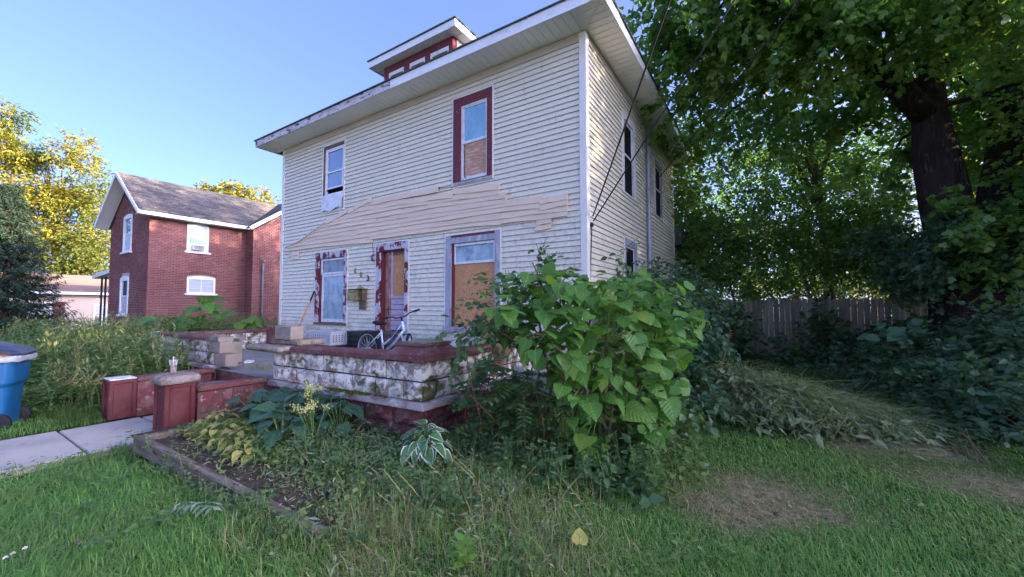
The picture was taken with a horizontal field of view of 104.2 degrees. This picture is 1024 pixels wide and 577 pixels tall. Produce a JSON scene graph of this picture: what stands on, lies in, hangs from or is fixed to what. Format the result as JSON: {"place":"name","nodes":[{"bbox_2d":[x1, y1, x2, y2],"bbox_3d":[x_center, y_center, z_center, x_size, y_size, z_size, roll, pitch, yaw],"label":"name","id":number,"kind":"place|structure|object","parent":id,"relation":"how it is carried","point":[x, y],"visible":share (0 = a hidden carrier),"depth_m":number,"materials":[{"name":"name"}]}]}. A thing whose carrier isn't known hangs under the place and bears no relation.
{"place":"outdoors","nodes":[
{"label":"outdoors","id":0,"kind":"place"},
{"bbox_2d":[9,391,104,436],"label":"bank grass","id":1,"kind":"structure","parent":0,"point":[77,414],"depth_m":6.06,"materials":[{"name":"green plant"}]},
{"bbox_2d":[0,415,152,478],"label":"path","id":2,"kind":"structure","parent":0,"point":[49,446],"depth_m":4.96,"materials":[{"name":"concrete"}]},
{"bbox_2d":[318,344,346,346],"bbox_3d":[-3.904,1.367,8.655,0.760,0.310,0.420,-2,-3,33],"label":"black crate","id":3,"kind":"object","parent":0,"point":[344,345],"visible":0.01,"depth_m":8.45,"materials":[{"name":"plastic"}]},
{"bbox_2d":[311,330,345,345],"bbox_3d":[-3.986,1.064,8.651,0.720,0.285,0.380,-2,-3,33],"label":"grey crate","id":4,"kind":"object","parent":3,"relation":"on","point":[332,337],"visible":0.73,"depth_m":8.47,"materials":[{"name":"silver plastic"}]},
{"bbox_2d":[0,0,984,307],"label":"sky","id":5,"kind":"structure","parent":0,"point":[180,92],"materials":[{"name":"blue"}]},
{"bbox_2d":[0,308,1023,576],"bbox_3d":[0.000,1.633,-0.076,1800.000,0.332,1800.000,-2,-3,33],"label":"ground","id":6,"kind":"structure","parent":0,"point":[964,476],"depth_m":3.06,"materials":[{"name":"green plant"}]},
{"bbox_2d":[0,341,37,429],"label":"wheeled bin","id":7,"kind":"object","parent":6,"relation":"on","point":[14,376],"visible":0.8,"depth_m":5.71,"materials":[{"name":"blue plastic"}]},
{"bbox_2d":[0,352,38,362],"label":"bin liner","id":8,"kind":"object","parent":7,"relation":"on","point":[20,358],"visible":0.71,"depth_m":5.65,"materials":[{"name":"grey plastic"}]},
{"bbox_2d":[0,175,80,337],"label":"spruce tree","id":9,"kind":"object","parent":6,"relation":"on","point":[12,244],"visible":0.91,"depth_m":24.31,"materials":[{"name":"green plant"}]},
{"bbox_2d":[0,272,108,328],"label":"ranch house","id":10,"kind":"structure","parent":6,"relation":"on","point":[82,292],"depth_m":32.33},
{"bbox_2d":[0,93,113,271],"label":"yellow tree","id":11,"kind":"object","parent":6,"relation":"on","point":[48,200],"visible":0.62,"depth_m":43.84,"materials":[{"name":"yellow leaf"},{"name":"brown bark"}]},
{"bbox_2d":[0,436,134,485],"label":"path weeds","id":12,"kind":"object","parent":6,"relation":"on","point":[68,457],"visible":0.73,"depth_m":4.33,"materials":[{"name":"green plant"}]},
{"bbox_2d":[26,219,110,275],"bbox_3d":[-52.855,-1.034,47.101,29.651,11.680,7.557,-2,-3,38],"label":"green tree","id":13,"kind":"object","parent":6,"relation":"on","point":[89,260],"visible":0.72,"depth_m":40.41,"materials":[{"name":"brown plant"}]},
{"bbox_2d":[56,369,111,407],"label":"yellow stalks","id":14,"kind":"object","parent":6,"relation":"on","point":[98,382],"visible":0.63,"depth_m":6.34,"materials":[{"name":"plant"}]},
{"bbox_2d":[0,309,276,416],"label":"tall weeds","id":15,"kind":"object","parent":6,"relation":"on","point":[103,348],"visible":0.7,"depth_m":7.71,"materials":[{"name":"green plant"}]},
{"bbox_2d":[135,315,194,344],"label":"leaf seedling","id":16,"kind":"object","parent":6,"relation":"on","point":[149,319],"visible":0.24,"depth_m":10.38,"materials":[{"name":"green plant"}]},
{"bbox_2d":[92,172,281,333],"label":"brick house","id":17,"kind":"structure","parent":6,"relation":"on","point":[177,249],"depth_m":19.61,"materials":[{"name":"red brick"}]},
{"bbox_2d":[116,276,129,316],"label":"window","id":18,"kind":"structure","parent":17,"relation":"in","point":[124,281],"depth_m":19.27,"materials":[{"name":"white paint"}]},
{"bbox_2d":[120,214,132,254],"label":"window","id":19,"kind":"structure","parent":17,"relation":"in","point":[128,219],"depth_m":19.32,"materials":[{"name":"white paint"}]},
{"bbox_2d":[184,224,210,254],"bbox_3d":[-15.097,-2.386,19.169,0.420,1.430,1.050,-2,-3,33],"label":"window","id":20,"kind":"structure","parent":17,"relation":"in","point":[197,234],"depth_m":19.15,"materials":[{"name":"white paint"}]},
{"bbox_2d":[184,276,217,295],"bbox_3d":[-14.981,-0.131,19.228,0.140,0.930,1.330,-2,-3,33],"label":"window","id":21,"kind":"structure","parent":17,"relation":"in","point":[196,285],"depth_m":19.23,"materials":[{"name":"white paint"}]},
{"bbox_2d":[101,367,273,430],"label":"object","id":22,"kind":"structure","parent":6,"relation":"on","point":[167,399],"depth_m":5.81,"materials":[{"name":"red brick"}]},
{"bbox_2d":[173,499,222,516],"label":"fallen frond","id":23,"kind":"object","parent":6,"relation":"on","point":[187,507],"visible":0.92,"depth_m":2.91,"materials":[{"name":"green plant"}]},
{"bbox_2d":[177,295,227,331],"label":"leaf seedling","id":24,"kind":"object","parent":6,"relation":"on","point":[208,304],"visible":0.79,"depth_m":10.95,"materials":[{"name":"green plant"}]},
{"bbox_2d":[118,430,316,544],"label":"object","id":25,"kind":"object","parent":6,"relation":"on","point":[220,499],"visible":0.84,"depth_m":3.19,"materials":[{"name":"green plant"}]},
{"bbox_2d":[133,428,327,540],"bbox_3d":[-2.653,1.735,3.695,3.620,0.235,0.420,-2,-3,33],"label":"timber edging","id":26,"kind":"object","parent":6,"relation":"on","point":[199,470],"visible":0.56,"depth_m":3.60,"materials":[{"name":"wood"}]},
{"bbox_2d":[192,179,281,204],"bbox_3d":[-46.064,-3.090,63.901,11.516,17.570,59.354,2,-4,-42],"label":"yellow tree","id":27,"kind":"object","parent":6,"relation":"on","point":[229,189],"visible":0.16,"depth_m":45.21,"materials":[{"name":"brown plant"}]},
{"bbox_2d":[217,310,261,329],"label":"leaf seedling","id":28,"kind":"object","parent":6,"relation":"on","point":[254,320],"visible":0.48,"depth_m":11.39,"materials":[{"name":"green plant"}]},
{"bbox_2d":[219,485,341,559],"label":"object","id":29,"kind":"object","parent":6,"relation":"on","point":[325,529],"visible":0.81,"depth_m":2.64,"materials":[{"name":"green plant"}]},
{"bbox_2d":[130,411,473,532],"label":"bed soil","id":30,"kind":"structure","parent":6,"relation":"on","point":[259,484],"depth_m":3.53,"materials":[{"name":"brown soil"}]},
{"bbox_2d":[193,408,245,425],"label":"yellow hosta","id":31,"kind":"object","parent":30,"relation":"on","point":[232,413],"visible":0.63,"depth_m":5.04,"materials":[{"name":"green plant"}]},
{"bbox_2d":[198,418,253,437],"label":"yellow hosta","id":32,"kind":"object","parent":30,"relation":"on","point":[211,430],"visible":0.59,"depth_m":4.54,"materials":[{"name":"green plant"}]},
{"bbox_2d":[207,424,264,450],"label":"yellow hosta","id":33,"kind":"object","parent":30,"relation":"on","point":[240,433],"visible":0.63,"depth_m":4.30,"materials":[{"name":"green plant"}]},
{"bbox_2d":[211,435,271,466],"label":"yellow hosta","id":34,"kind":"object","parent":30,"relation":"on","point":[236,453],"visible":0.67,"depth_m":3.86,"materials":[{"name":"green plant"}]},
{"bbox_2d":[176,417,319,468],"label":"yellowed weeds","id":35,"kind":"object","parent":30,"relation":"on","point":[205,437],"visible":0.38,"depth_m":4.31,"materials":[{"name":"green plant"}]},
{"bbox_2d":[225,388,271,414],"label":"dark hosta","id":36,"kind":"object","parent":30,"relation":"on","point":[260,394],"visible":0.51,"depth_m":5.23,"materials":[{"name":"green plant"}]},
{"bbox_2d":[174,411,334,465],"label":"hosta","id":37,"kind":"object","parent":30,"relation":"on","point":[227,434],"visible":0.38,"depth_m":4.39,"materials":[{"name":"green plant"}]},
{"bbox_2d":[237,394,288,425],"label":"dark hosta","id":38,"kind":"object","parent":30,"relation":"on","point":[274,398],"visible":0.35,"depth_m":4.93,"materials":[{"name":"green plant"}]},
{"bbox_2d":[175,415,361,499],"bbox_3d":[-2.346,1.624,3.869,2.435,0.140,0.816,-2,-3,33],"label":"bed weeds","id":39,"kind":"object","parent":30,"relation":"on","point":[307,479],"visible":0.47,"depth_m":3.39,"materials":[{"name":"green plant"}]},
{"bbox_2d":[244,410,312,450],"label":"dark hosta","id":40,"kind":"object","parent":30,"relation":"on","point":[272,436],"visible":0.84,"depth_m":4.16,"materials":[{"name":"green plant"}]},
{"bbox_2d":[247,393,312,434],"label":"dark hosta","id":41,"kind":"object","parent":30,"relation":"on","point":[264,408],"visible":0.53,"depth_m":4.58,"materials":[{"name":"green plant"}]},
{"bbox_2d":[274,384,316,414],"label":"dark hosta","id":42,"kind":"object","parent":30,"relation":"on","point":[284,393],"visible":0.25,"depth_m":5.37,"materials":[{"name":"green plant"}]},
{"bbox_2d":[286,390,335,425],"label":"dark hosta","id":43,"kind":"object","parent":30,"relation":"on","point":[298,398],"visible":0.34,"depth_m":5.13,"materials":[{"name":"green plant"}]},
{"bbox_2d":[289,398,332,444],"bbox_3d":[-2.103,1.440,4.198,0.404,0.513,0.376,-2,-3,33],"label":"goldenrod","id":44,"kind":"object","parent":30,"relation":"on","point":[310,408],"visible":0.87,"depth_m":4.21,"materials":[{"name":"green plant"}]},
{"bbox_2d":[299,381,324,432],"bbox_3d":[-2.272,1.386,4.537,0.270,0.653,0.418,1,-3,-27],"label":"goldenrod","id":45,"kind":"object","parent":30,"relation":"on","point":[311,391],"visible":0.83,"depth_m":4.55,"materials":[{"name":"yellow plant"}]},
{"bbox_2d":[304,390,352,424],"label":"dark hosta","id":46,"kind":"object","parent":30,"relation":"on","point":[326,401],"visible":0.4,"depth_m":4.85,"materials":[{"name":"green plant"}]},
{"bbox_2d":[314,394,365,438],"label":"dark hosta","id":47,"kind":"object","parent":30,"relation":"on","point":[351,408],"visible":0.81,"depth_m":4.54,"materials":[{"name":"green plant"}]},
{"bbox_2d":[231,414,524,541],"bbox_3d":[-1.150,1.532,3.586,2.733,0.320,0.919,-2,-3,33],"label":"bed weeds","id":48,"kind":"object","parent":30,"relation":"on","point":[385,462],"visible":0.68,"depth_m":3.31,"materials":[{"name":"green plant"}]},
{"bbox_2d":[200,432,571,575],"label":"dry leaves","id":49,"kind":"object","parent":30,"relation":"on","point":[410,555],"visible":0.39,"depth_m":2.95,"materials":[{"name":"brown plant"}]},
{"bbox_2d":[390,419,461,467],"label":"variegated hosta","id":50,"kind":"object","parent":30,"relation":"on","point":[423,440],"visible":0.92,"depth_m":3.67,"materials":[{"name":"green plant"}]},
{"bbox_2d":[149,328,546,441],"bbox_3d":[-3.966,1.431,8.038,8.997,1.284,3.220,-2,-3,33],"label":"porch","id":51,"kind":"object","parent":6,"relation":"on","point":[415,374],"visible":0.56,"depth_m":5.11,"materials":[{"name":"white stone"}]},
{"bbox_2d":[266,325,282,343],"bbox_3d":[-3.775,0.735,6.389,0.235,0.288,0.200,-2,-3,33],"label":"painted block","id":52,"kind":"object","parent":51,"relation":"on","point":[270,336],"depth_m":6.29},
{"bbox_2d":[275,325,302,339],"bbox_3d":[-3.473,0.685,6.209,0.460,0.204,0.200,-2,-3,33],"label":"concrete block","id":53,"kind":"object","parent":51,"relation":"on","point":[286,332],"depth_m":6.10,"materials":[{"name":"grey concrete"}]},
{"bbox_2d":[346,330,380,348],"bbox_3d":[-3.195,1.216,8.600,0.500,0.605,0.520,-2,-3,33],"label":"black crate","id":54,"kind":"object","parent":51,"relation":"on","point":[352,337],"visible":0.45,"depth_m":8.43,"materials":[{"name":"plastic"}]},
{"bbox_2d":[356,309,419,349],"bbox_3d":[-2.356,0.926,7.453,1.647,1.104,0.531,-2,-3,33],"label":"bicycle","id":55,"kind":"object","parent":51,"relation":"on","point":[375,338],"visible":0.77,"depth_m":7.42,"materials":[{"name":"white metal"}]},
{"bbox_2d":[342,520,368,553],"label":"seedling","id":56,"kind":"object","parent":6,"relation":"on","point":[358,528],"visible":0.96,"depth_m":2.44,"materials":[{"name":"green plant"}]},
{"bbox_2d":[279,421,519,550],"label":"cut leaves","id":57,"kind":"object","parent":6,"relation":"on","point":[506,494],"visible":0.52,"depth_m":3.15,"materials":[{"name":"green plant"}]},
{"bbox_2d":[153,426,664,576],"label":"rough grass","id":58,"kind":"structure","parent":6,"relation":"on","point":[437,529],"depth_m":2.61,"materials":[{"name":"green plant"}]},
{"bbox_2d":[572,527,587,544],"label":"fallen leaf","id":59,"kind":"object","parent":58,"relation":"on","point":[577,534],"visible":0.91,"depth_m":2.39,"materials":[{"name":"yellow plant"}]},
{"bbox_2d":[255,452,594,576],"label":"cut leaves","id":60,"kind":"object","parent":6,"relation":"on","point":[335,557],"visible":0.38,"depth_m":2.67,"materials":[{"name":"green plant"}]},
{"bbox_2d":[319,431,606,566],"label":"dry stalks","id":61,"kind":"object","parent":6,"relation":"on","point":[569,487],"visible":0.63,"depth_m":3.03,"materials":[{"name":"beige plant"}]},
{"bbox_2d":[447,531,479,574],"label":"seedling","id":62,"kind":"object","parent":6,"relation":"on","point":[464,551],"visible":0.98,"depth_m":2.25,"materials":[{"name":"green plant"}]},
{"bbox_2d":[254,0,692,410],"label":"house","id":63,"kind":"structure","parent":6,"relation":"on","point":[440,163],"depth_m":8.46,"materials":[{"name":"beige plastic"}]},
{"bbox_2d":[313,248,348,326],"bbox_3d":[-4.756,-0.012,10.558,1.460,2.000,0.170,-2,-3,33],"label":"window","id":64,"kind":"structure","parent":63,"relation":"in","point":[331,278],"depth_m":10.57,"materials":[{"name":"white glass"}]},
{"bbox_2d":[321,139,345,213],"bbox_3d":[-4.739,-2.969,10.686,1.000,1.860,0.206,-2,-3,33],"label":"window","id":65,"kind":"structure","parent":63,"relation":"in","point":[333,158],"depth_m":10.68,"materials":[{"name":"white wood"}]},
{"bbox_2d":[346,285,366,308],"bbox_3d":[-3.807,0.206,9.777,0.630,0.612,0.150,-2,-3,33],"label":"mailbox","id":66,"kind":"object","parent":63,"relation":"attached to","point":[359,293],"visible":1,"depth_m":9.72,"materials":[{"name":"gold metal"}]},
{"bbox_2d":[374,239,409,349],"bbox_3d":[-2.738,0.230,9.294,1.150,2.660,0.215,-2,-3,33],"label":"door","id":67,"kind":"structure","parent":63,"relation":"in","point":[392,258],"depth_m":9.36,"materials":[{"name":"red paint"}]},
{"bbox_2d":[443,228,502,331],"bbox_3d":[-0.781,-0.135,7.997,1.440,2.010,0.190,-2,-3,33],"label":"window","id":68,"kind":"structure","parent":63,"relation":"in","point":[474,252],"depth_m":8.05,"materials":[{"name":"blue paint"}]},
{"bbox_2d":[452,84,494,186],"bbox_3d":[-0.783,-3.072,8.131,1.060,1.870,0.135,-2,-3,33],"label":"window","id":69,"kind":"structure","parent":63,"relation":"in","point":[473,114],"depth_m":8.12,"materials":[{"name":"red paint"}]},
{"bbox_2d":[621,107,635,201],"bbox_3d":[2.579,-2.937,8.882,0.080,1.810,0.970,-2,-3,33],"label":"window","id":70,"kind":"structure","parent":63,"relation":"in","point":[631,126],"depth_m":9.08,"materials":[{"name":"white paint"}]},
{"bbox_2d":[623,236,637,290],"bbox_3d":[2.608,-0.203,8.802,0.080,1.780,1.000,-2,-3,33],"label":"window","id":71,"kind":"structure","parent":63,"relation":"in","point":[627,241],"depth_m":8.94,"materials":[{"name":"blue paint"}]},
{"bbox_2d":[592,0,670,215],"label":"service cable","id":72,"kind":"object","parent":63,"relation":"attached to","point":[658,31],"visible":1,"depth_m":4.15,"materials":[{"name":"black rubber"}]},
{"bbox_2d":[653,156,662,220],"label":"window","id":73,"kind":"structure","parent":63,"relation":"in","point":[657,165],"depth_m":11.51,"materials":[{"name":"blue paint"}]},
{"bbox_2d":[593,0,734,220],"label":"service cable","id":74,"kind":"object","parent":63,"relation":"attached to","point":[719,23],"visible":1,"depth_m":5.24,"materials":[{"name":"black rubber"}]},
{"bbox_2d":[655,0,800,182],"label":"service cable","id":75,"kind":"object","parent":63,"relation":"attached to","point":[791,11],"visible":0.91,"depth_m":6.62,"materials":[{"name":"black rubber"}]},
{"bbox_2d":[446,352,571,453],"bbox_3d":[-0.007,1.226,4.265,1.423,0.949,1.622,2,-3,-36],"label":"pinnate sapling","id":76,"kind":"object","parent":6,"relation":"on","point":[515,386],"visible":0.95,"depth_m":4.04,"materials":[{"name":"green plant"}]},
{"bbox_2d":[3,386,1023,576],"bbox_3d":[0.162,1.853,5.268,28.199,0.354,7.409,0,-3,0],"label":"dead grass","id":77,"kind":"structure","parent":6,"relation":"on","point":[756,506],"depth_m":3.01,"materials":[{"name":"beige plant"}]},
{"bbox_2d":[464,361,582,455],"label":"bare stems","id":78,"kind":"object","parent":6,"relation":"on","point":[468,368],"visible":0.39,"depth_m":4.01,"materials":[{"name":"brown plant"}]},
{"bbox_2d":[42,424,1023,576],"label":"lawn weeds","id":79,"kind":"object","parent":6,"relation":"on","point":[517,561],"visible":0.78,"depth_m":2.41,"materials":[{"name":"green plant"}]},
{"bbox_2d":[435,237,640,435],"bbox_3d":[0.506,0.509,4.491,2.726,2.406,1.267,2,-3,-30],"label":"creeper","id":80,"kind":"object","parent":6,"relation":"on","point":[481,333],"visible":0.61,"depth_m":4.03,"materials":[{"name":"green plant"}]},
{"bbox_2d":[448,409,668,510],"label":"ground plants","id":81,"kind":"object","parent":6,"relation":"on","point":[508,440],"visible":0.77,"depth_m":3.43,"materials":[{"name":"green plant"}]},
{"bbox_2d":[473,261,708,486],"bbox_3d":[0.946,0.739,4.083,2.754,2.010,1.673,0,-3,-7],"label":"broad leaf bush","id":82,"kind":"object","parent":6,"relation":"on","point":[661,326],"visible":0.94,"depth_m":3.69,"materials":[{"name":"green plant"}]},
{"bbox_2d":[509,365,582,409],"bbox_3d":[0.386,1.172,4.765,1.070,0.430,0.093,-2,-3,33],"label":"fallen siding","id":83,"kind":"object","parent":82,"relation":"on","point":[519,369],"visible":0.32,"depth_m":4.83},
{"bbox_2d":[582,416,708,507],"bbox_3d":[1.283,1.431,3.681,0.984,0.562,1.400,-2,-3,33],"label":"bush","id":84,"kind":"object","parent":6,"relation":"on","point":[673,474],"visible":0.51,"depth_m":3.35,"materials":[{"name":"green plant"}]},
{"bbox_2d":[596,360,734,514],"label":"side weeds","id":85,"kind":"object","parent":6,"relation":"on","point":[679,424],"visible":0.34,"depth_m":3.74,"materials":[{"name":"green plant"}]},
{"bbox_2d":[592,258,751,424],"bbox_3d":[2.722,0.654,6.904,2.462,2.492,3.959,-2,-3,33],"label":"side shrub","id":86,"kind":"object","parent":6,"relation":"on","point":[708,350],"visible":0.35,"depth_m":5.99,"materials":[{"name":"green plant"}]},
{"bbox_2d":[673,113,776,299],"bbox_3d":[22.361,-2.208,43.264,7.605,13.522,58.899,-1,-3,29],"label":"backlit tree","id":87,"kind":"object","parent":6,"relation":"on","point":[715,199],"visible":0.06,"depth_m":21.29,"materials":[{"name":"green plant"}]},
{"bbox_2d":[706,289,773,364],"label":"bush","id":88,"kind":"object","parent":6,"relation":"on","point":[745,344],"visible":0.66,"depth_m":11.08,"materials":[{"name":"green plant"}]},
{"bbox_2d":[701,202,854,313],"bbox_3d":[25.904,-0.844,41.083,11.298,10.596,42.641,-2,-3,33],"label":"backlit tree","id":89,"kind":"object","parent":6,"relation":"on","point":[802,290],"visible":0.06,"depth_m":26.32,"materials":[{"name":"green plant"}]},
{"bbox_2d":[668,97,920,332],"bbox_3d":[9.048,-2.610,13.846,9.407,9.694,5.929,0,-3,8],"label":"slender tree","id":90,"kind":"object","parent":6,"relation":"on","point":[831,231],"visible":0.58,"depth_m":13.03,"materials":[{"name":"green plant"}]},
{"bbox_2d":[694,132,918,303],"bbox_3d":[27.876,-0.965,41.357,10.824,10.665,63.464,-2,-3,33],"label":"green tree","id":91,"kind":"object","parent":6,"relation":"on","point":[752,271],"visible":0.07,"depth_m":18.01,"materials":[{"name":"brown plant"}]},
{"bbox_2d":[691,298,927,357],"bbox_3d":[8.693,1.238,12.294,6.200,1.864,0.172,-2,-3,33],"label":"board fence","id":92,"kind":"object","parent":6,"relation":"on","point":[866,315],"visible":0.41,"depth_m":12.10,"materials":[{"name":"grey wood"}]},
{"bbox_2d":[755,296,886,371],"bbox_3d":[8.101,1.126,10.239,2.405,1.904,3.823,-5,-5,60],"label":"bush","id":93,"kind":"object","parent":6,"relation":"on","point":[842,335],"visible":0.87,"depth_m":10.59,"materials":[{"name":"green plant"}]},
{"bbox_2d":[619,0,1023,387],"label":"maple tree","id":94,"kind":"object","parent":6,"relation":"on","point":[931,49],"visible":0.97,"depth_m":8.06,"materials":[{"name":"green plant"}]},
{"bbox_2d":[835,199,1023,315],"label":"ivy","id":95,"kind":"object","parent":94,"relation":"attached to","point":[923,271],"visible":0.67,"depth_m":8.01,"materials":[{"name":"green plant"}]},
{"bbox_2d":[673,358,1002,461],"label":"cut weeds","id":96,"kind":"object","parent":6,"relation":"on","point":[766,398],"visible":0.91,"depth_m":4.78,"materials":[{"name":"green plant"}]},
{"bbox_2d":[790,194,927,327],"bbox_3d":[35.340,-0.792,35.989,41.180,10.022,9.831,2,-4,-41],"label":"backlit tree","id":97,"kind":"object","parent":6,"relation":"on","point":[852,291],"visible":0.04,"depth_m":24.97,"materials":[{"name":"green plant"}]},
{"bbox_2d":[788,340,945,407],"bbox_3d":[6.164,1.696,7.077,2.075,1.540,3.765,-2,-3,33],"label":"hedge shrub","id":98,"kind":"object","parent":6,"relation":"on","point":[854,384],"visible":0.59,"depth_m":7.41,"materials":[{"name":"green plant"}]},
{"bbox_2d":[835,305,927,368],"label":"bush","id":99,"kind":"object","parent":6,"relation":"on","point":[899,323],"visible":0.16,"depth_m":9.66,"materials":[{"name":"green plant"}]},
{"bbox_2d":[855,318,947,418],"bbox_3d":[6.337,1.164,6.624,1.038,1.316,2.737,-3,-4,44],"label":"round leaf sapling","id":100,"kind":"object","parent":6,"relation":"on","point":[896,334],"visible":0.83,"depth_m":7.17,"materials":[{"name":"green green leaf"}]},
{"bbox_2d":[850,325,1012,423],"bbox_3d":[6.877,1.249,6.500,3.850,1.292,2.148,2,-3,-38],"label":"hedge shrub","id":101,"kind":"object","parent":6,"relation":"on","point":[928,353],"visible":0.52,"depth_m":6.38,"materials":[{"name":"green plant"}]},
{"bbox_2d":[891,387,1001,467],"bbox_3d":[5.394,1.859,4.792,1.283,1.247,3.129,-2,-3,33],"label":"hedge shrub","id":102,"kind":"object","parent":6,"relation":"on","point":[928,410],"visible":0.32,"depth_m":4.49,"materials":[{"name":"green plant"}]},
{"bbox_2d":[886,346,1023,452],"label":"hedge shrub","id":103,"kind":"object","parent":6,"relation":"on","point":[1000,406],"visible":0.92,"depth_m":4.79,"materials":[{"name":"green plant"}]},
{"bbox_2d":[908,290,1023,398],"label":"hedge shrub","id":104,"kind":"object","parent":6,"relation":"on","point":[1009,331],"visible":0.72,"depth_m":6.11,"materials":[{"name":"green plant"}]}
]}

